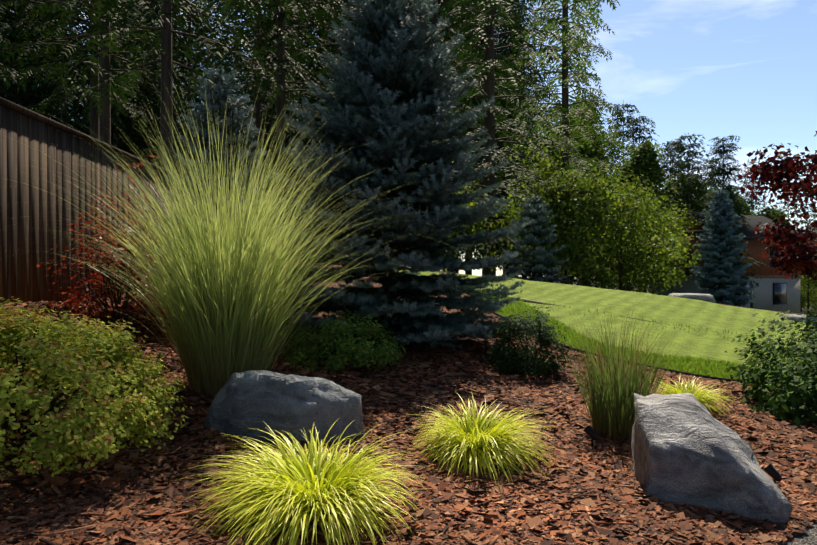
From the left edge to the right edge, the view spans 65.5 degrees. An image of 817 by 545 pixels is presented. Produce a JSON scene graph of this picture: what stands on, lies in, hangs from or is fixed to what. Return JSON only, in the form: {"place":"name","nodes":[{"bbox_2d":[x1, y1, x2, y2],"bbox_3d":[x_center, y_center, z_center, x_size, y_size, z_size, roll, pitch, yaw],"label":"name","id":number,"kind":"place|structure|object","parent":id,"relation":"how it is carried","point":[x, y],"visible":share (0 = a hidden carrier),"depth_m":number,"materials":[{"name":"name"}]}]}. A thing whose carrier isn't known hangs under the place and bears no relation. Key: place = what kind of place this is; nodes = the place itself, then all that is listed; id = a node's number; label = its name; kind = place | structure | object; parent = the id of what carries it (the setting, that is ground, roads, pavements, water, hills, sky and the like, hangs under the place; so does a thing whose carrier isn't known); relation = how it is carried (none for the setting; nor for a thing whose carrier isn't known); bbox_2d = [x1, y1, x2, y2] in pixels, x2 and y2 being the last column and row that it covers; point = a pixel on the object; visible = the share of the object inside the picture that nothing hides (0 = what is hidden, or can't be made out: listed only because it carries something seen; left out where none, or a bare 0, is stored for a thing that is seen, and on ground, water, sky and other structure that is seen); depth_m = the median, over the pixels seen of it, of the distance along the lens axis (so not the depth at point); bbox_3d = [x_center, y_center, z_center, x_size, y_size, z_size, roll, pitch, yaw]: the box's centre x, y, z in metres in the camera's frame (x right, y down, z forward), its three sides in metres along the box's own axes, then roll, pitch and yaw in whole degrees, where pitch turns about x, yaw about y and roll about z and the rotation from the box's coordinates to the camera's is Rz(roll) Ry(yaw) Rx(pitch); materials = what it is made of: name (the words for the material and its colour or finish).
{"place":"outdoors","nodes":[
{"label":"outdoors","id":0,"kind":"place"},
{"bbox_2d":[2,259,816,544],"bbox_3d":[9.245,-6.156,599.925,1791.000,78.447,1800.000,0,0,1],"label":"ground","id":1,"kind":"structure","parent":0,"point":[696,315],"depth_m":11.48,"materials":[{"name":"green plant"}]},
{"bbox_2d":[0,97,280,303],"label":"wood fence","id":2,"kind":"object","parent":1,"relation":"on","point":[24,278],"visible":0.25,"depth_m":6.60,"materials":[{"name":"brown wood"}]},
{"bbox_2d":[0,0,525,228],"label":"conifer","id":3,"kind":"object","parent":1,"relation":"on","point":[314,12],"depth_m":23.66,"materials":[{"name":"green plant"}]},
{"bbox_2d":[0,292,816,544],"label":"mulch chips","id":4,"kind":"object","parent":1,"relation":"on","point":[148,505],"depth_m":3.71,"materials":[{"name":"brown wood"}]},
{"bbox_2d":[0,297,192,478],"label":"spirea shrub","id":5,"kind":"object","parent":4,"relation":"on","point":[107,420],"depth_m":3.30,"materials":[{"name":"green plant"}]},
{"bbox_2d":[33,155,172,331],"bbox_3d":[-2.570,-0.192,6.494,1.255,2.033,2.219,0,0,45],"label":"barberry shrub","id":6,"kind":"object","parent":4,"relation":"on","point":[69,305],"depth_m":6.17,"materials":[{"name":"red plant"}]},
{"bbox_2d":[5,71,444,397],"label":"ornamental grass","id":7,"kind":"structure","parent":4,"relation":"on","point":[228,312],"depth_m":4.88,"materials":[{"name":"green plant"}]},
{"bbox_2d":[204,370,364,444],"bbox_3d":[-0.856,0.953,4.471,1.134,0.560,0.694,0,0,-2],"label":"boulder","id":8,"kind":"object","parent":4,"relation":"on","point":[253,400],"visible":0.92,"depth_m":4.23,"materials":[{"name":"grey stone"}]},
{"bbox_2d":[295,325,387,362],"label":"shrub stems","id":9,"kind":"object","parent":4,"relation":"on","point":[347,361],"visible":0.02,"depth_m":6.53,"materials":[{"name":"brown plant"}]},
{"bbox_2d":[276,309,407,373],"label":"shrub leaves","id":10,"kind":"object","parent":4,"relation":"on","point":[344,346],"visible":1,"depth_m":6.26,"materials":[{"name":"green plant"}]},
{"bbox_2d":[249,0,554,348],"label":"spruce","id":11,"kind":"object","parent":4,"relation":"on","point":[406,136],"depth_m":7.89,"materials":[{"name":"plant"}]},
{"bbox_2d":[503,328,547,370],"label":"shrub stems","id":12,"kind":"object","parent":4,"relation":"on","point":[527,348],"visible":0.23,"depth_m":7.33,"materials":[{"name":"brown plant"}]},
{"bbox_2d":[483,305,575,377],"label":"shrub leaves","id":13,"kind":"object","parent":4,"relation":"on","point":[512,326],"visible":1,"depth_m":7.07,"materials":[{"name":"green plant"}]},
{"bbox_2d":[583,425,597,446],"bbox_3d":[1.334,1.233,4.654,0.067,0.224,0.113,0,0,-36],"label":"landscape spotlight","id":14,"kind":"object","parent":4,"relation":"on","point":[589,431],"visible":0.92,"depth_m":4.64,"materials":[{"name":"black metal"}]},
{"bbox_2d":[558,298,685,440],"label":"switch grass","id":15,"kind":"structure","parent":4,"relation":"on","point":[611,407],"depth_m":4.92,"materials":[{"name":"green plant"}]},
{"bbox_2d":[631,393,791,524],"bbox_3d":[1.888,1.176,3.980,0.900,0.772,0.569,0,0,11],"label":"boulder","id":16,"kind":"object","parent":4,"relation":"on","point":[688,448],"visible":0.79,"depth_m":3.79,"materials":[{"name":"stone"}]},
{"bbox_2d":[763,464,781,483],"bbox_3d":[2.394,1.375,4.180,0.067,0.224,0.113,0,0,-36],"label":"landscape spotlight","id":17,"kind":"object","parent":4,"relation":"on","point":[772,472],"visible":0.88,"depth_m":4.17,"materials":[{"name":"black metal"}]},
{"bbox_2d":[0,0,816,311],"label":"trees","id":18,"kind":"object","parent":1,"relation":"on","point":[632,132],"depth_m":53.97,"materials":[{"name":"green plant"}]},
{"bbox_2d":[419,0,426,252],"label":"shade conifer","id":19,"kind":"object","parent":1,"relation":"on","point":[422,26],"depth_m":21.36,"materials":[{"name":"green plant"}]},
{"bbox_2d":[160,65,757,305],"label":"spruces","id":20,"kind":"object","parent":1,"relation":"on","point":[712,240],"depth_m":18.90,"materials":[{"name":"plant"}]},
{"bbox_2d":[181,374,737,544],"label":"hakone grass","id":21,"kind":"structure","parent":1,"relation":"on","point":[317,487],"depth_m":3.25,"materials":[{"name":"plant"}]},
{"bbox_2d":[427,0,577,275],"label":"conifer","id":22,"kind":"object","parent":1,"relation":"on","point":[470,56],"depth_m":22.71,"materials":[{"name":"green plant"}]},
{"bbox_2d":[500,0,637,283],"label":"tall cedar","id":23,"kind":"object","parent":1,"relation":"on","point":[574,41],"depth_m":26.64,"materials":[{"name":"green plant"}]},
{"bbox_2d":[368,93,816,313],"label":"leafy bushes","id":24,"kind":"object","parent":1,"relation":"on","point":[639,178],"depth_m":22.79,"materials":[{"name":"green plant"}]},
{"bbox_2d":[474,286,781,380],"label":"grass tips","id":25,"kind":"object","parent":1,"relation":"on","point":[686,368],"visible":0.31,"depth_m":8.67,"materials":[{"name":"green plant"}]},
{"bbox_2d":[469,293,791,385],"bbox_3d":[4.780,1.133,9.556,10.197,1.723,4.002,0,0,21],"label":"bed edging","id":26,"kind":"object","parent":1,"relation":"on","point":[669,370],"visible":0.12,"depth_m":8.25,"materials":[{"name":"black"}]},
{"bbox_2d":[668,293,715,302],"bbox_3d":[7.179,0.729,16.263,1.221,0.391,0.772,0,0,13],"label":"rock","id":27,"kind":"object","parent":1,"relation":"on","point":[705,297],"visible":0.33,"depth_m":15.96,"materials":[{"name":"stone"}]},
{"bbox_2d":[687,135,765,306],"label":"conifer column","id":28,"kind":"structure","parent":1,"relation":"on","point":[723,172],"depth_m":33.35,"materials":[{"name":"plant"}]},
{"bbox_2d":[666,230,813,307],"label":"house trim","id":29,"kind":"structure","parent":1,"relation":"on","point":[702,231],"depth_m":38.30,"materials":[{"name":"grey paint"}]},
{"bbox_2d":[723,309,816,424],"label":"shrub","id":30,"kind":"object","parent":1,"relation":"on","point":[788,402],"depth_m":6.59,"materials":[{"name":"green plant"}]},
{"bbox_2d":[779,314,816,324],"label":"rock","id":31,"kind":"object","parent":1,"relation":"on","point":[792,317],"visible":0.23,"depth_m":14.15,"materials":[{"name":"stone"}]},
{"bbox_2d":[4,0,816,277],"label":"sky","id":32,"kind":"structure","parent":0,"point":[745,69],"materials":[{"name":"blue"}]},
{"bbox_2d":[483,291,779,381],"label":"grass blades","id":33,"kind":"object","parent":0,"point":[682,360],"depth_m":9.23,"materials":[{"name":"green plant"}]},
{"bbox_2d":[650,277,799,312],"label":"house wall","id":34,"kind":"structure","parent":0,"point":[763,292],"depth_m":38.82,"materials":[{"name":"grey paint"}]},
{"bbox_2d":[743,247,791,307],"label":"house window","id":35,"kind":"structure","parent":34,"relation":"in","point":[780,293],"depth_m":38.59,"materials":[{"name":"black glass"}]},
{"bbox_2d":[668,215,800,275],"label":"house wall","id":36,"kind":"structure","parent":0,"point":[755,249],"depth_m":38.12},
{"bbox_2d":[671,211,809,239],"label":"house roof","id":37,"kind":"structure","parent":36,"relation":"on","point":[753,221],"depth_m":39.21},
{"bbox_2d":[740,279,749,307],"bbox_3d":[19.712,1.438,37.241,0.860,2.060,0.060,0,0,-27],"label":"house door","id":38,"kind":"structure","parent":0,"point":[746,305],"depth_m":37.30,"materials":[{"name":"grey"}]},
{"bbox_2d":[735,131,816,279],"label":"maple tree","id":39,"kind":"object","parent":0,"point":[797,258],"depth_m":8.40,"materials":[{"name":"red plant"}]}
]}

